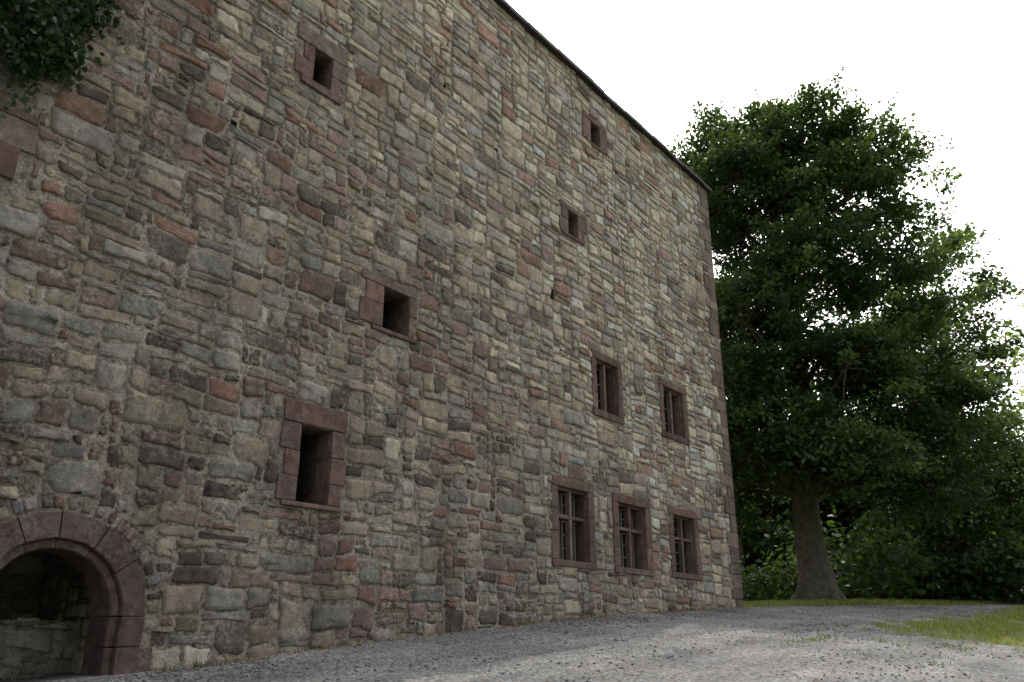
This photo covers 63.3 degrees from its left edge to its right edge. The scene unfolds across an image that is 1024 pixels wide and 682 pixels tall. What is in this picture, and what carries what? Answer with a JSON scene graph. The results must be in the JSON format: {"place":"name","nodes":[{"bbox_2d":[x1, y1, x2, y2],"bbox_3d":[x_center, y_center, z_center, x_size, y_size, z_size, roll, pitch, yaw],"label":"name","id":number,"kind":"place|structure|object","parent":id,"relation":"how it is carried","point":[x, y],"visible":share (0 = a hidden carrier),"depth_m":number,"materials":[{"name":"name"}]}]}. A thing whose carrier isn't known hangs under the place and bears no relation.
{"place":"outdoors","nodes":[
{"label":"outdoors","id":0,"kind":"place"},
{"bbox_2d":[0,602,1023,681],"bbox_3d":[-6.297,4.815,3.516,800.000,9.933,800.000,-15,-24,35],"label":"ground","id":1,"kind":"structure","parent":0,"point":[719,664],"depth_m":9.78,"materials":[{"name":"grey gravel"}]},
{"bbox_2d":[0,550,109,680],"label":"doorway recess masonry","id":2,"kind":"object","parent":1,"relation":"on","point":[38,640],"visible":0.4,"depth_m":8.66,"materials":[{"name":"grey stone"}]},
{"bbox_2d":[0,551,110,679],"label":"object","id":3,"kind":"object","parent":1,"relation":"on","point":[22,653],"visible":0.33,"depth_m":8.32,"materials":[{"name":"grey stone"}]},
{"bbox_2d":[0,0,735,670],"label":"rubble masonry","id":4,"kind":"object","parent":1,"relation":"on","point":[140,406],"visible":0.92,"depth_m":10.99,"materials":[{"name":"stone"}]},
{"bbox_2d":[0,0,738,670],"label":"stone wall","id":5,"kind":"structure","parent":1,"relation":"on","point":[16,188],"depth_m":10.62,"materials":[{"name":"grey stone"}]},
{"bbox_2d":[0,0,129,118],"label":"ivy plant","id":6,"kind":"object","parent":5,"relation":"attached to","point":[26,62],"visible":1,"depth_m":8.25,"materials":[{"name":"green plant"}]},
{"bbox_2d":[494,0,711,192],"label":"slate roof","id":7,"kind":"structure","parent":5,"relation":"on","point":[530,28],"depth_m":18.07,"materials":[{"name":"grey stone"}]},
{"bbox_2d":[0,21,743,675],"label":"dressed sandstone surrounds","id":8,"kind":"object","parent":1,"relation":"on","point":[98,555],"visible":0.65,"depth_m":11.19,"materials":[{"name":"brown stone"}]},
{"bbox_2d":[230,49,696,574],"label":"window reveals","id":9,"kind":"structure","parent":8,"relation":"attached to","point":[394,302],"depth_m":11.96,"materials":[{"name":"brown stone"}]},
{"bbox_2d":[295,305,384,501],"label":"dark openings","id":10,"kind":"object","parent":9,"relation":"attached to","point":[300,469],"visible":0.03,"depth_m":10.47,"materials":[{"name":"black"}]},
{"bbox_2d":[558,368,678,567],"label":"window casements","id":11,"kind":"object","parent":8,"relation":"attached to","point":[573,536],"depth_m":14.62,"materials":[{"name":"brown wood"}]},
{"bbox_2d":[558,368,679,572],"bbox_3d":[2.066,2.448,16.217,0.001,3.900,5.020,-15,-24,35],"label":"window glass","id":12,"kind":"object","parent":11,"relation":"in","point":[622,511],"depth_m":15.84,"materials":[{"name":"black glass"}]},
{"bbox_2d":[155,605,747,672],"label":"wall foot weeds","id":13,"kind":"object","parent":1,"relation":"on","point":[516,625],"depth_m":10.25,"materials":[{"name":"green plant"}]},
{"bbox_2d":[666,65,1023,601],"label":"beech tree","id":14,"kind":"object","parent":1,"relation":"on","point":[805,440],"visible":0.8,"depth_m":25.67,"materials":[{"name":"green plant"}]},
{"bbox_2d":[725,389,1023,603],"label":"woodland","id":15,"kind":"object","parent":1,"relation":"on","point":[845,513],"visible":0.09,"depth_m":36.20,"materials":[{"name":"green plant"}]},
{"bbox_2d":[739,507,1023,604],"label":"shrubbery","id":16,"kind":"object","parent":1,"relation":"on","point":[852,573],"visible":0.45,"depth_m":28.37,"materials":[{"name":"green plant"}]},
{"bbox_2d":[810,220,1023,599],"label":"deciduous tree","id":17,"kind":"object","parent":1,"relation":"on","point":[933,538],"visible":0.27,"depth_m":30.74,"materials":[{"name":"green plant"}]},
{"bbox_2d":[985,288,1023,485],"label":"deciduous tree","id":18,"kind":"object","parent":1,"relation":"on","point":[1021,359],"visible":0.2,"depth_m":37.07,"materials":[{"name":"green plant"}]},
{"bbox_2d":[506,0,1023,472],"label":"sky","id":19,"kind":"structure","parent":0,"point":[957,65],"materials":[{"name":"white"}]},
{"bbox_2d":[743,598,1023,666],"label":"grass","id":20,"kind":"structure","parent":0,"point":[988,624],"depth_m":16.08,"materials":[{"name":"green plant"}]}
]}

